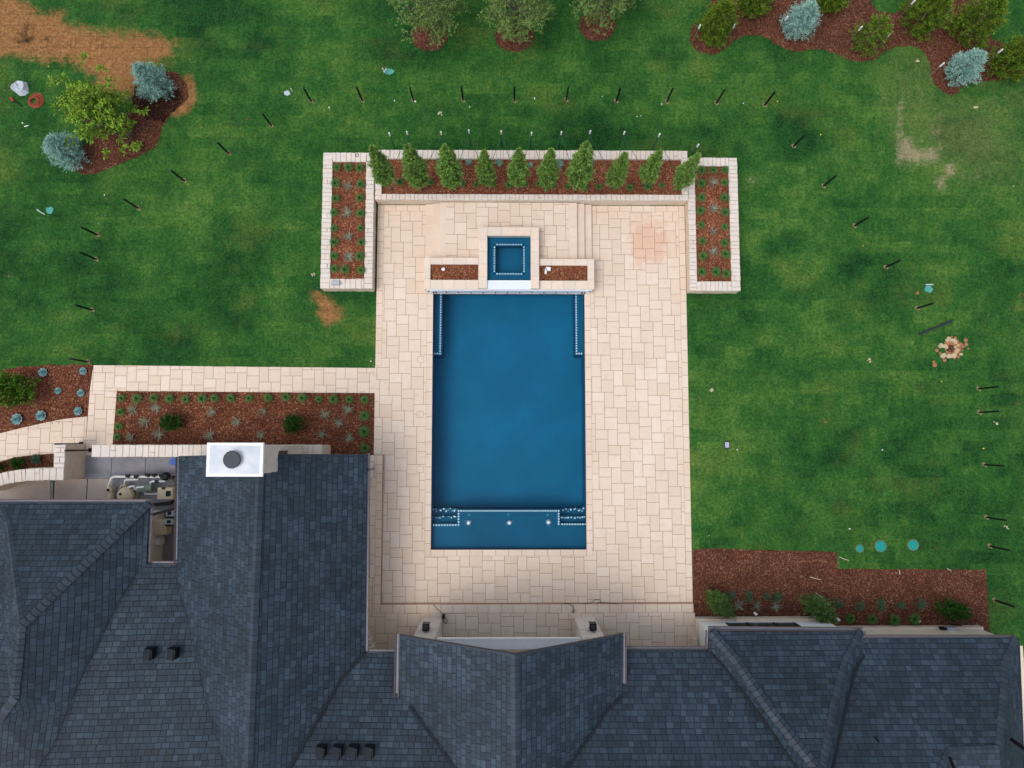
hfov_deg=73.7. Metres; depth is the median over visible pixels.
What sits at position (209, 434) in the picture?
grey yucca
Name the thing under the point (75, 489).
pale concrete slab
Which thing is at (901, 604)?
rosemary plant
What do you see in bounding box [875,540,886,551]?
access lid
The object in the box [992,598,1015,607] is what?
fence post
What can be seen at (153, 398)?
grass tuft
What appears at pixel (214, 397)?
grass tuft
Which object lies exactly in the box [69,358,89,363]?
fence post
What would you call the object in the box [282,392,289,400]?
grass tuft
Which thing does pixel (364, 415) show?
grass tuft
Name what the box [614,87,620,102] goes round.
fence post
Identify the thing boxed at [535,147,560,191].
columnar conifer
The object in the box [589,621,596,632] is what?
wall lantern
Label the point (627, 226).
patio
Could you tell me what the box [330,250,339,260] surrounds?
grass tuft
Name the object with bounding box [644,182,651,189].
grass tuft
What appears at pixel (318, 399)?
grass tuft
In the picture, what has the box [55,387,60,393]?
blue succulent
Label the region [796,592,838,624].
spreading juniper
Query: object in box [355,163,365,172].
grass tuft
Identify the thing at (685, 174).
columnar conifer
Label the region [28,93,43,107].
hose coil
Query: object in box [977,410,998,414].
fence post
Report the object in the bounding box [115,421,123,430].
grass tuft
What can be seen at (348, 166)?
grass tuft
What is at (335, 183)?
grass tuft
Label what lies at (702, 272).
grass tuft
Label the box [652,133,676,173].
tree stake
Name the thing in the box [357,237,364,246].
grass tuft
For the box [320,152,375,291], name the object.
raised planter
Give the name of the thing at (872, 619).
grass tuft
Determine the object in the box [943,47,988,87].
blue spruce
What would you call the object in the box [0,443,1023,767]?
house
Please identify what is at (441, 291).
spout wall
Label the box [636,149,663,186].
columnar conifer
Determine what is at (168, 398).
grass tuft
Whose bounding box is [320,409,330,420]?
grey yucca
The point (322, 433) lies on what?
grey yucca
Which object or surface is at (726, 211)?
grass tuft
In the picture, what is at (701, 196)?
grass tuft
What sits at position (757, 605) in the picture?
grey yucca
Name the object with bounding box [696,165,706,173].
grass tuft
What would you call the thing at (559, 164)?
blue agave
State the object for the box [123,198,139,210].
fence post
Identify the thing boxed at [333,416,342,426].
grey yucca
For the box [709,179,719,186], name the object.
grey yucca
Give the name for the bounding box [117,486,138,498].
pool filter
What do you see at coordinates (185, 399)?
grass tuft
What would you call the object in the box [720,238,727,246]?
grass tuft
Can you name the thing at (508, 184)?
grass tuft
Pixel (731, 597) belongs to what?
rosemary plant
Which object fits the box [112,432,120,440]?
grass tuft
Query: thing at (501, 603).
porch riser
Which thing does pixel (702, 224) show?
grass tuft
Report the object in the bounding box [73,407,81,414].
blue succulent
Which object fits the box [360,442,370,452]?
grass tuft
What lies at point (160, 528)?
electrical panel
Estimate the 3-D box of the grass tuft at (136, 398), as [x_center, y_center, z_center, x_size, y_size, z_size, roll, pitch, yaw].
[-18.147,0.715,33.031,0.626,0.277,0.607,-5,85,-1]
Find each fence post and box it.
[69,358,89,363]
[74,304,94,311]
[79,251,98,261]
[80,226,99,236]
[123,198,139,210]
[170,170,186,182]
[217,142,229,154]
[261,113,273,126]
[303,87,313,102]
[356,86,364,102]
[409,87,415,101]
[460,86,465,102]
[512,86,516,102]
[564,86,568,101]
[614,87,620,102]
[665,87,673,103]
[714,89,725,104]
[762,91,775,106]
[791,134,805,147]
[822,175,836,188]
[853,216,868,227]
[883,259,901,268]
[915,302,933,310]
[976,386,998,390]
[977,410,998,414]
[982,462,1004,466]
[984,515,1006,520]
[988,543,1010,550]
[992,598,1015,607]
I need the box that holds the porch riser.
[380,455,692,604]
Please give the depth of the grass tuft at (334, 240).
33.14 m
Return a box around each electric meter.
[165,510,173,517]
[165,518,173,525]
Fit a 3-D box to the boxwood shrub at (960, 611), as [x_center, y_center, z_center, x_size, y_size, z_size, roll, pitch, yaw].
[20.817,10.690,32.243,1.878,1.009,1.137,20,85,1]
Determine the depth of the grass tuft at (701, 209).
33.40 m
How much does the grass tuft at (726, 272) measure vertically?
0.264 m
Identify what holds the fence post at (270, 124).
on the lawn at (42, 32)
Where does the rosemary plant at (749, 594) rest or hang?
on the mulch bed at (788, 574)
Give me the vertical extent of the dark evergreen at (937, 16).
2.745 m
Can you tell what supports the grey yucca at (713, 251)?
on the raised planter at (697, 283)
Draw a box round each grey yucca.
[122,433,133,442]
[126,404,137,414]
[137,416,150,428]
[149,402,159,412]
[150,429,163,439]
[203,430,213,440]
[206,407,215,417]
[230,418,240,426]
[255,431,264,437]
[317,430,327,438]
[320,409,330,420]
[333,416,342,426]
[340,205,353,217]
[341,182,352,192]
[343,232,351,240]
[343,250,353,260]
[343,404,352,414]
[344,431,353,442]
[708,202,718,213]
[708,246,717,254]
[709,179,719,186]
[733,600,745,610]
[751,600,762,613]
[770,601,783,611]
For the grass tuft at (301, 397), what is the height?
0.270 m
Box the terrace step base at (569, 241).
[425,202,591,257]
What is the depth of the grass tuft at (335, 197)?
33.33 m
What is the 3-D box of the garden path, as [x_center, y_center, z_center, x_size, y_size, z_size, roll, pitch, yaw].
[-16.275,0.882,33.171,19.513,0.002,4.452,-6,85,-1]
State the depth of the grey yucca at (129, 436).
32.94 m
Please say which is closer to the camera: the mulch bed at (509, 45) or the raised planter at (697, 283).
the raised planter at (697, 283)
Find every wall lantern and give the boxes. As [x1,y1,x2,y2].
[422,622,429,632]
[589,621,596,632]
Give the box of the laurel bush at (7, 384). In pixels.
[0,369,40,409]
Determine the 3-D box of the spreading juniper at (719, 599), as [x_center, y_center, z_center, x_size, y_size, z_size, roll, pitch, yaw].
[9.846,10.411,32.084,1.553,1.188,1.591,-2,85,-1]
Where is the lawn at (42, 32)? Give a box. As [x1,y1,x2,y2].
[0,0,1023,657]
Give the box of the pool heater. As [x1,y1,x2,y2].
[157,486,175,498]
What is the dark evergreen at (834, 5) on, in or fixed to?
on the mulch bed at (831, 33)
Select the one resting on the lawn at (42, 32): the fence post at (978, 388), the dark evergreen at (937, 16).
the fence post at (978, 388)
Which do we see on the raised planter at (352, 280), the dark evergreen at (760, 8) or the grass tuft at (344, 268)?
the grass tuft at (344, 268)
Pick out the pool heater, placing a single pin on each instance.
(166, 492)
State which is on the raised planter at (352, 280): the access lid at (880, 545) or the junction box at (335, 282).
the junction box at (335, 282)
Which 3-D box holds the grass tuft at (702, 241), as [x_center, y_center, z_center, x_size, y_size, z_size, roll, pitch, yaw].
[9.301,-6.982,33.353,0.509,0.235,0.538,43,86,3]
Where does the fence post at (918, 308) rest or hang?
on the lawn at (42, 32)
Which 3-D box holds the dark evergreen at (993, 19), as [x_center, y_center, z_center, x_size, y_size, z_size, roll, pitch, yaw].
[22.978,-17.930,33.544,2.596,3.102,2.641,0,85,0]
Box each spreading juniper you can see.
[704,589,737,620]
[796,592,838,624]
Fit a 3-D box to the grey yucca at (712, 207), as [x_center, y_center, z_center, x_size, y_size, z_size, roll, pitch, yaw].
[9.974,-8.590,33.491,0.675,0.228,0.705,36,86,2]
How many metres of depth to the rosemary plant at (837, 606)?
32.44 m
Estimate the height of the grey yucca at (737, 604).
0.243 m
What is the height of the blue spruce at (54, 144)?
2.102 m
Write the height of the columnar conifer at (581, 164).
5.538 m
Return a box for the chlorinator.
[135,484,154,491]
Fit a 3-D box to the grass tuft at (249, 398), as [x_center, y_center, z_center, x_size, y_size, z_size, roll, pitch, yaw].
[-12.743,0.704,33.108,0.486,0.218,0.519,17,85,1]
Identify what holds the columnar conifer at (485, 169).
on the raised planter at (500, 191)
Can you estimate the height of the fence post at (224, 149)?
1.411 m
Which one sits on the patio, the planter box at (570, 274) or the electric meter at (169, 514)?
the planter box at (570, 274)
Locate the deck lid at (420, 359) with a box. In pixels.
[417,356,423,362]
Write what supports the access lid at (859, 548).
on the lawn at (42, 32)
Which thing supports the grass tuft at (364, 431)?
on the mulch bed at (197, 421)
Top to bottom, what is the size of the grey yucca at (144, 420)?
0.242 m
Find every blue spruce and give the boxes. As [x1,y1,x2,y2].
[41,129,88,171]
[130,61,175,103]
[779,0,822,40]
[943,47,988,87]
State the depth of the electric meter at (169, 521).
31.56 m
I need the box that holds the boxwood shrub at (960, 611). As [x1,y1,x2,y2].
[934,597,972,622]
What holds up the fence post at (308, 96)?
on the lawn at (42, 32)
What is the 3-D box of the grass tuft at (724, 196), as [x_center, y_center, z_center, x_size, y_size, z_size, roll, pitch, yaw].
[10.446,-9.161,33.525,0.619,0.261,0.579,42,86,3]
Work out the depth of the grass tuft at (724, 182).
33.57 m
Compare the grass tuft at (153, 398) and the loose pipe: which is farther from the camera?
the loose pipe
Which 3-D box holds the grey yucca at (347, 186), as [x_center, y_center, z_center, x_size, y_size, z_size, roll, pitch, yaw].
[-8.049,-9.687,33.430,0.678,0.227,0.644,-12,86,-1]
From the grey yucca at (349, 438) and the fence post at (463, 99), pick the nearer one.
the grey yucca at (349, 438)
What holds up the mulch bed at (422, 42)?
on the lawn at (42, 32)
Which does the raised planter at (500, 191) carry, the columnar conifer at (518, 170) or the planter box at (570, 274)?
the columnar conifer at (518, 170)
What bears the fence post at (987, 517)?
on the lawn at (42, 32)
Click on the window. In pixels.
(730, 623)
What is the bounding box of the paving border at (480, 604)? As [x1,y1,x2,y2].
[374,455,693,612]
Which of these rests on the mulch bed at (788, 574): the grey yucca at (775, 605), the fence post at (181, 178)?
the grey yucca at (775, 605)
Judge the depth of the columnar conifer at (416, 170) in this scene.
30.43 m
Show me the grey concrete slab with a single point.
(97, 467)
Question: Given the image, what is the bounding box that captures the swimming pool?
[431,294,585,549]
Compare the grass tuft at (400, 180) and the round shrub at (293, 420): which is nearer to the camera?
the round shrub at (293, 420)
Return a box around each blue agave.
[465,158,471,165]
[494,159,502,167]
[557,159,563,167]
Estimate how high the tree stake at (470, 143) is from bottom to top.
2.013 m
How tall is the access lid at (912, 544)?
0.078 m
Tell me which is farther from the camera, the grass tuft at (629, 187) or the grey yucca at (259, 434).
the grass tuft at (629, 187)
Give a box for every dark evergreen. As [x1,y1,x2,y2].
[695,0,740,49]
[735,0,775,18]
[814,0,849,12]
[849,11,893,57]
[899,0,956,42]
[946,0,1010,49]
[986,31,1023,84]
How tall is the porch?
0.002 m
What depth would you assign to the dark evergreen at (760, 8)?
34.27 m
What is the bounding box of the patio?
[374,205,692,602]
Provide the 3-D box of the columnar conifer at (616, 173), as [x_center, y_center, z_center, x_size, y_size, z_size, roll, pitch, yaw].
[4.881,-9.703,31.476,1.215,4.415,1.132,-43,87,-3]
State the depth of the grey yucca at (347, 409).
33.12 m
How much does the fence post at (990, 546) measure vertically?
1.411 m
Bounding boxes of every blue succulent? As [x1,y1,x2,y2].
[11,413,21,424]
[35,411,45,420]
[38,368,46,376]
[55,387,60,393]
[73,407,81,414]
[77,389,83,396]
[79,367,85,374]
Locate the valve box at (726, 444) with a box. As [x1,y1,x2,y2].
[724,441,729,448]
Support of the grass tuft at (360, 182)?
on the raised planter at (352, 280)
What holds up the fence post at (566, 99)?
on the lawn at (42, 32)
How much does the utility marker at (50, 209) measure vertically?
0.375 m
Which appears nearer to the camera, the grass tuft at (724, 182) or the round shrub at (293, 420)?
the round shrub at (293, 420)
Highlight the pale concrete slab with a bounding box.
[0,479,112,498]
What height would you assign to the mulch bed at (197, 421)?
0.101 m
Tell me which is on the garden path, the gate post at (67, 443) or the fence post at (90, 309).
the gate post at (67, 443)
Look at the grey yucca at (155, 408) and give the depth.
33.08 m
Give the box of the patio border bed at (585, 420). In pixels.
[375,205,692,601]
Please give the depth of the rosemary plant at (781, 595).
32.46 m
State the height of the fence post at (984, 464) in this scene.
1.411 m
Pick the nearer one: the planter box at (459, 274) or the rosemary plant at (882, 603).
the rosemary plant at (882, 603)
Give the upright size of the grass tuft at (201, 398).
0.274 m
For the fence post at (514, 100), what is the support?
on the lawn at (42, 32)
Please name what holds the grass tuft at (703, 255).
on the raised planter at (697, 283)
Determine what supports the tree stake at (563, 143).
on the lawn at (42, 32)
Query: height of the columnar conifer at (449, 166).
5.197 m
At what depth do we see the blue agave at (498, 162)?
33.56 m
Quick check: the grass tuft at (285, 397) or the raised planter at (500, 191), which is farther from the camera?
the raised planter at (500, 191)
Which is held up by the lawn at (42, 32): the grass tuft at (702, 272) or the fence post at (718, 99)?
the fence post at (718, 99)
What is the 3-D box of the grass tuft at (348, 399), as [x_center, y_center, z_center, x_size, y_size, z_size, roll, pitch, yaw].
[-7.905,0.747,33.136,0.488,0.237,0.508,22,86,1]
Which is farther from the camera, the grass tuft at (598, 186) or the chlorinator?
the grass tuft at (598, 186)
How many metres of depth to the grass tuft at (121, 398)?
33.02 m
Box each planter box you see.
[424,258,478,291]
[539,259,593,292]
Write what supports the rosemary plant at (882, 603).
on the mulch bed at (788, 574)
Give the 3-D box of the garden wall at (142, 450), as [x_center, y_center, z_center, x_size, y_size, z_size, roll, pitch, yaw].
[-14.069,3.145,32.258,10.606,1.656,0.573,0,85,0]
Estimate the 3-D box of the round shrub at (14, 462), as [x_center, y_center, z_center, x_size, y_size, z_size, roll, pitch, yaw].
[-23.608,3.794,32.611,0.809,0.648,0.680,0,85,0]
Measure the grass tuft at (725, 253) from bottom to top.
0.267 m
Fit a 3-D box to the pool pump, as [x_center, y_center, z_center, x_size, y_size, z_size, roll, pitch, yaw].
[-19.127,5.225,32.510,0.316,0.435,0.676,0,85,0]
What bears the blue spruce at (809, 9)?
on the mulch bed at (831, 33)
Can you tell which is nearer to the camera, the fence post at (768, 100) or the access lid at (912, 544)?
the access lid at (912, 544)
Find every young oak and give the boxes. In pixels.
[386,0,470,46]
[476,0,556,43]
[569,0,635,34]
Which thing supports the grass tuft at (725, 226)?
on the raised planter at (697, 283)
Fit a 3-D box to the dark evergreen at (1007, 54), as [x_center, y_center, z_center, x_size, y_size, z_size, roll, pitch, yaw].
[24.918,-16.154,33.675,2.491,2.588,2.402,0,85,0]
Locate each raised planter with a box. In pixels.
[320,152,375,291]
[375,150,687,205]
[685,157,740,293]
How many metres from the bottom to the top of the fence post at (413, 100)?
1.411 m
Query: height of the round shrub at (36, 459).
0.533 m
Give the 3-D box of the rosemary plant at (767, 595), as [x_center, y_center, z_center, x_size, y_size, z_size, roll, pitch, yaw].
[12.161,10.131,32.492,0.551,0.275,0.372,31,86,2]
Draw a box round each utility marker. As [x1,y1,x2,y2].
[36,206,53,214]
[382,68,394,74]
[924,284,932,292]
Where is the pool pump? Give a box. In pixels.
[106,486,115,498]
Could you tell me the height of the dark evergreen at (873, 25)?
2.552 m
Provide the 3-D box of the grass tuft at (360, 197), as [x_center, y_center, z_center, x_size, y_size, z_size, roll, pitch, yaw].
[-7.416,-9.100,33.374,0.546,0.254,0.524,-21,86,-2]
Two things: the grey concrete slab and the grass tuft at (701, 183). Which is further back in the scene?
the grass tuft at (701, 183)
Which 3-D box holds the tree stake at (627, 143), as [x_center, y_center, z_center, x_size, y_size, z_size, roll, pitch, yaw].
[5.622,-10.803,33.421,1.569,2.013,2.466,0,85,0]
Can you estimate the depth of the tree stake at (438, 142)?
32.82 m
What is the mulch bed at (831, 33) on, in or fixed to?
on the lawn at (42, 32)
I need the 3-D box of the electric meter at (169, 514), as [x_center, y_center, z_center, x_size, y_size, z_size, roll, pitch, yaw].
[-15.850,6.025,31.828,0.360,0.520,0.380,0,85,0]
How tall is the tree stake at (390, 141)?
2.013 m
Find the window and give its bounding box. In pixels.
[724,621,801,630]
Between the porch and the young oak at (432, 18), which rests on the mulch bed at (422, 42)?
the young oak at (432, 18)
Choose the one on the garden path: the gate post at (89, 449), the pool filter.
the gate post at (89, 449)
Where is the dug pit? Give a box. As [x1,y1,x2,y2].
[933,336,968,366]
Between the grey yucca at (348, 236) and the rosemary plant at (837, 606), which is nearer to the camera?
the rosemary plant at (837, 606)
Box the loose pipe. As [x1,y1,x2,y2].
[919,320,952,334]
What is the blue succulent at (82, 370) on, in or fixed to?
on the mulch bed at (69, 381)
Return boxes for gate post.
[54,442,82,444]
[64,448,91,451]
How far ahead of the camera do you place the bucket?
32.59 m
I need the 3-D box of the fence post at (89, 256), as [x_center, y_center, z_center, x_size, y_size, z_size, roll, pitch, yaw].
[-20.540,-6.205,33.133,0.215,1.410,0.285,-32,86,-3]
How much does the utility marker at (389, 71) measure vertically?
0.371 m
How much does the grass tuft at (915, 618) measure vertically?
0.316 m
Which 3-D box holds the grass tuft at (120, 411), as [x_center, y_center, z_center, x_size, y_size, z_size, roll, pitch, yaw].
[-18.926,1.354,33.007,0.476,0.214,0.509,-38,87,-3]
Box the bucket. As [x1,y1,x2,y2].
[170,458,174,464]
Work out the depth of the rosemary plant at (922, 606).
32.48 m
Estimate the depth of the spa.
33.20 m
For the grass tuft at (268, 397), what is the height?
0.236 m
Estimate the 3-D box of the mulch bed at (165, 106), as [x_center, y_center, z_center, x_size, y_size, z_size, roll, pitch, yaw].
[-17.994,-14.441,34.408,2.441,0.099,2.754,-36,87,-3]
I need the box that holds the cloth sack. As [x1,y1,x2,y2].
[10,81,28,95]
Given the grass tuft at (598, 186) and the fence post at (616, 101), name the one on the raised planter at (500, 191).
the grass tuft at (598, 186)
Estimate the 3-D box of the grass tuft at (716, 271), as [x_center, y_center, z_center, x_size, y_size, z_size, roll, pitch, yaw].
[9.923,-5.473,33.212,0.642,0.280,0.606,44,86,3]
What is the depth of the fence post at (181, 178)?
33.54 m
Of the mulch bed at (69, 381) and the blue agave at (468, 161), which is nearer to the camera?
the mulch bed at (69, 381)
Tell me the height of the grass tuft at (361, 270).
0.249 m
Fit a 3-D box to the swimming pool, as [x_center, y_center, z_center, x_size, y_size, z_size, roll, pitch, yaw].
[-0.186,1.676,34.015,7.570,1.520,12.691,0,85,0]
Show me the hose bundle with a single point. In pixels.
(163, 503)
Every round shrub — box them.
[8,456,26,468]
[30,454,40,463]
[157,412,183,430]
[281,413,307,434]
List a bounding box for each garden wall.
[0,444,85,490]
[92,445,330,456]
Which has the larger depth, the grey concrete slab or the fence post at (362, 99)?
the fence post at (362, 99)
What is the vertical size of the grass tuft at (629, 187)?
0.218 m
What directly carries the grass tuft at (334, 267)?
on the raised planter at (352, 280)
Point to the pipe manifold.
(165, 476)
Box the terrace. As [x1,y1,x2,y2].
[440,202,576,258]
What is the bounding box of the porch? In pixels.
[369,455,694,652]
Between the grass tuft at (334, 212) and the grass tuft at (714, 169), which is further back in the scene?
the grass tuft at (714, 169)
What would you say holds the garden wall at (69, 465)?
on the lawn at (42, 32)
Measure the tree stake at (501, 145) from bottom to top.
2.013 m
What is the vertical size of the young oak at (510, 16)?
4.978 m
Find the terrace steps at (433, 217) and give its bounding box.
[425,203,591,258]
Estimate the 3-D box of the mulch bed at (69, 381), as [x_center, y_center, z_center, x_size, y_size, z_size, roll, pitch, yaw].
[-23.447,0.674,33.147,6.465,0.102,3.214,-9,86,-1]
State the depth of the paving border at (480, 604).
32.43 m
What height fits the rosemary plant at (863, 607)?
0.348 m
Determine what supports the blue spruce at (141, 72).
on the mulch bed at (165, 106)
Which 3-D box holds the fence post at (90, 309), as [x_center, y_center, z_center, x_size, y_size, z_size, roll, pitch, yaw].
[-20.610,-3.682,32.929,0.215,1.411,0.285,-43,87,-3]
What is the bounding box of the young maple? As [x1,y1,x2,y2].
[46,51,150,159]
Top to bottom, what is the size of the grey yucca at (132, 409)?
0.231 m
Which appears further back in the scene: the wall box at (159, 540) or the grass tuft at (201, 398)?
the grass tuft at (201, 398)
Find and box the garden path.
[0,365,375,461]
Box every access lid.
[855,544,863,552]
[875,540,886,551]
[907,539,918,550]
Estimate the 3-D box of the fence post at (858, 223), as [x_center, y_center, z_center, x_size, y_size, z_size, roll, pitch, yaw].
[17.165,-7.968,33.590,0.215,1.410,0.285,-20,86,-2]
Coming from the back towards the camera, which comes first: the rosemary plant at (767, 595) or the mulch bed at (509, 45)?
the mulch bed at (509, 45)
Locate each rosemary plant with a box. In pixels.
[725,591,736,600]
[744,589,752,603]
[761,593,771,600]
[773,591,782,603]
[832,598,843,609]
[854,601,866,611]
[875,598,885,613]
[895,601,906,609]
[916,598,926,610]
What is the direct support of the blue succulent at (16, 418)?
on the mulch bed at (69, 381)
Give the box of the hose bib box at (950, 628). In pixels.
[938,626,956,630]
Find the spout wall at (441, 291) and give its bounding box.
[427,289,590,293]
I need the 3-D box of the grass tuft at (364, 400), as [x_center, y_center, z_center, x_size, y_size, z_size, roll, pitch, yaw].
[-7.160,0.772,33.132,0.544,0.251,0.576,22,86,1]
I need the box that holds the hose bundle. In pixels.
[152,500,174,505]
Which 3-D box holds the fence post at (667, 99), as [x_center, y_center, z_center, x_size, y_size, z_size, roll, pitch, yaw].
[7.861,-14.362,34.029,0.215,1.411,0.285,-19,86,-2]
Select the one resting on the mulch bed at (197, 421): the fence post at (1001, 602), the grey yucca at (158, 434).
the grey yucca at (158, 434)
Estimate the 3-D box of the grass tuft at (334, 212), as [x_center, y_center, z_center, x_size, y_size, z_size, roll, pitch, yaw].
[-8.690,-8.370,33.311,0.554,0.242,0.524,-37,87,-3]
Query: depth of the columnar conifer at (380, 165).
30.47 m
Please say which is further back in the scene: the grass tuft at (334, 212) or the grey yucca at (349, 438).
the grass tuft at (334, 212)
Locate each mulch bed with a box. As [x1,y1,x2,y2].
[0,364,92,432]
[0,453,53,472]
[71,70,187,174]
[111,390,373,454]
[132,71,182,122]
[410,20,447,50]
[495,23,533,51]
[579,10,615,40]
[690,0,1023,95]
[692,548,989,632]
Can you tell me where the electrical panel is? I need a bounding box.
[153,519,171,534]
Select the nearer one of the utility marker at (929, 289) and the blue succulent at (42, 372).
the blue succulent at (42, 372)
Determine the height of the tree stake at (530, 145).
2.013 m
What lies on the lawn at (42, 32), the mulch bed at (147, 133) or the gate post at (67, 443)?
the mulch bed at (147, 133)
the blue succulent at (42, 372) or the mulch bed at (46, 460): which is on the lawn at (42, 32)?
the mulch bed at (46, 460)
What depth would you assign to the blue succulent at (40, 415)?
32.96 m
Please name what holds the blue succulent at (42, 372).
on the mulch bed at (69, 381)
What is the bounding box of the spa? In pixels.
[479,227,538,289]
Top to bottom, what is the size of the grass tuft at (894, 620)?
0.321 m
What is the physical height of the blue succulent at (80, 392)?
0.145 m
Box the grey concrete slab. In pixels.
[50,455,174,560]
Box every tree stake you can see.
[387,131,411,178]
[388,132,394,161]
[428,131,443,161]
[458,129,477,162]
[492,130,510,161]
[526,132,545,178]
[555,131,569,160]
[588,130,607,167]
[618,131,639,163]
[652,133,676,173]
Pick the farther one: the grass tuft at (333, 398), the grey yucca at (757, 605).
the grass tuft at (333, 398)
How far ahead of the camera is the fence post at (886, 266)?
33.55 m
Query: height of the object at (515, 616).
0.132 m
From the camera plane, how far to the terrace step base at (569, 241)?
33.70 m
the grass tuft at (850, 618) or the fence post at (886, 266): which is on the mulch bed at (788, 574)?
the grass tuft at (850, 618)
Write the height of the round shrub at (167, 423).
0.912 m
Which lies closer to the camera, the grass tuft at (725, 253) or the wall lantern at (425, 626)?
the wall lantern at (425, 626)
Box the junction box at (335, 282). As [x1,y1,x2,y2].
[331,281,339,284]
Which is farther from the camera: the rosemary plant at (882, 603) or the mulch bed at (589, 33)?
the mulch bed at (589, 33)
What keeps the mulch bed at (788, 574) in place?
on the lawn at (42, 32)
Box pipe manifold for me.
[107,472,174,494]
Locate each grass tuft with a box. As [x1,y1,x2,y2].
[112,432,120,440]
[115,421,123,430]
[116,408,124,415]
[118,394,125,401]
[132,394,142,403]
[149,394,157,402]
[165,393,174,402]
[181,395,190,402]
[196,394,207,402]
[210,394,218,400]
[227,394,236,402]
[246,394,252,401]
[263,393,272,402]
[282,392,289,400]
[297,392,306,402]
[315,396,322,402]
[328,393,338,403]
[329,178,340,187]
[329,224,338,230]
[329,235,339,247]
[330,209,339,216]
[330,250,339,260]
[330,264,338,271]
[331,194,340,201]
[332,163,341,171]
[339,264,349,273]
[344,161,352,171]
[345,395,353,404]
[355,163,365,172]
[355,179,364,188]
[355,193,365,201]
[355,251,364,260]
[356,209,364,217]
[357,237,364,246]
[357,266,365,274]
[359,411,369,420]
[359,426,369,436]
[360,395,367,404]
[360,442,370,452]
[396,177,404,186]
[505,180,512,189]
[595,183,602,189]
[626,183,632,191]
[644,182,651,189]
[695,179,705,188]
[695,205,704,215]
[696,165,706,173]
[696,193,705,201]
[697,221,704,229]
[697,266,707,275]
[698,251,708,259]
[699,236,706,245]
[708,166,717,173]
[710,266,721,276]
[719,165,729,174]
[719,192,729,201]
[720,208,729,216]
[720,223,727,229]
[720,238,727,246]
[720,250,731,258]
[721,178,729,185]
[721,269,731,277]
[845,613,854,624]
[868,614,878,624]
[889,614,900,625]
[910,613,920,624]
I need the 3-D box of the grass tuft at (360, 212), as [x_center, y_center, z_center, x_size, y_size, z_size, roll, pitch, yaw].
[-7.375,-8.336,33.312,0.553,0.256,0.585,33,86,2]
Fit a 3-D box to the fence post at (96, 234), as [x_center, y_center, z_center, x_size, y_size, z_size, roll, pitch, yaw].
[-20.544,-7.436,33.233,0.215,1.411,0.285,-39,87,-3]
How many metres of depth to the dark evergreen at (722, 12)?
33.47 m
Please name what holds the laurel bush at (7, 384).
on the mulch bed at (69, 381)
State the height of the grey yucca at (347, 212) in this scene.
0.239 m
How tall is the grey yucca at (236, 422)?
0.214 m
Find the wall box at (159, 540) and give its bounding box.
[155,537,164,544]
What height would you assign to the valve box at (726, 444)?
0.065 m
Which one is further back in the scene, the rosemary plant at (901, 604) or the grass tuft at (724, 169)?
the grass tuft at (724, 169)
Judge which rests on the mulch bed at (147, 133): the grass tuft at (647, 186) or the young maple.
the young maple
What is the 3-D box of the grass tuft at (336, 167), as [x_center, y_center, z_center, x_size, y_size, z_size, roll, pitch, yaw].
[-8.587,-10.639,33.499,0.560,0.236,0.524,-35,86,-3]
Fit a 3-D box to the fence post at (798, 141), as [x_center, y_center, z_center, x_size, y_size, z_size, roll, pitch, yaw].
[14.242,-12.067,33.897,0.285,1.412,0.215,44,86,3]
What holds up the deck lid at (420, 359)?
on the patio
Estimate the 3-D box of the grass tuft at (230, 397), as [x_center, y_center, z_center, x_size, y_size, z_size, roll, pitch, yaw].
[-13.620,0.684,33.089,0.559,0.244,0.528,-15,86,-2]
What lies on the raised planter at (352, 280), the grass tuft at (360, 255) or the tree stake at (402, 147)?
the grass tuft at (360, 255)
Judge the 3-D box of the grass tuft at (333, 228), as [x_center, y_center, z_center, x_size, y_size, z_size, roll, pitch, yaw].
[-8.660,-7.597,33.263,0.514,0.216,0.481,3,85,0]
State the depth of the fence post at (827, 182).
33.80 m
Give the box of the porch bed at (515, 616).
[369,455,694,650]
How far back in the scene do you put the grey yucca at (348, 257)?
33.17 m
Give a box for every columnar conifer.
[367,144,396,190]
[401,143,429,190]
[435,143,464,191]
[474,149,496,188]
[506,146,530,191]
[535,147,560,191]
[564,140,595,191]
[604,151,629,190]
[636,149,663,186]
[672,152,701,191]
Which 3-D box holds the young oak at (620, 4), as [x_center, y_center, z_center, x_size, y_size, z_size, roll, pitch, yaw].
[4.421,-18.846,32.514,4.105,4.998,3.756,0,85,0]
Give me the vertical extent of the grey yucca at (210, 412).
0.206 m
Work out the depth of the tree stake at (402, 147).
32.75 m
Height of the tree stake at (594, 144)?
2.013 m
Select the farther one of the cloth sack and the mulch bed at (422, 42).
the mulch bed at (422, 42)

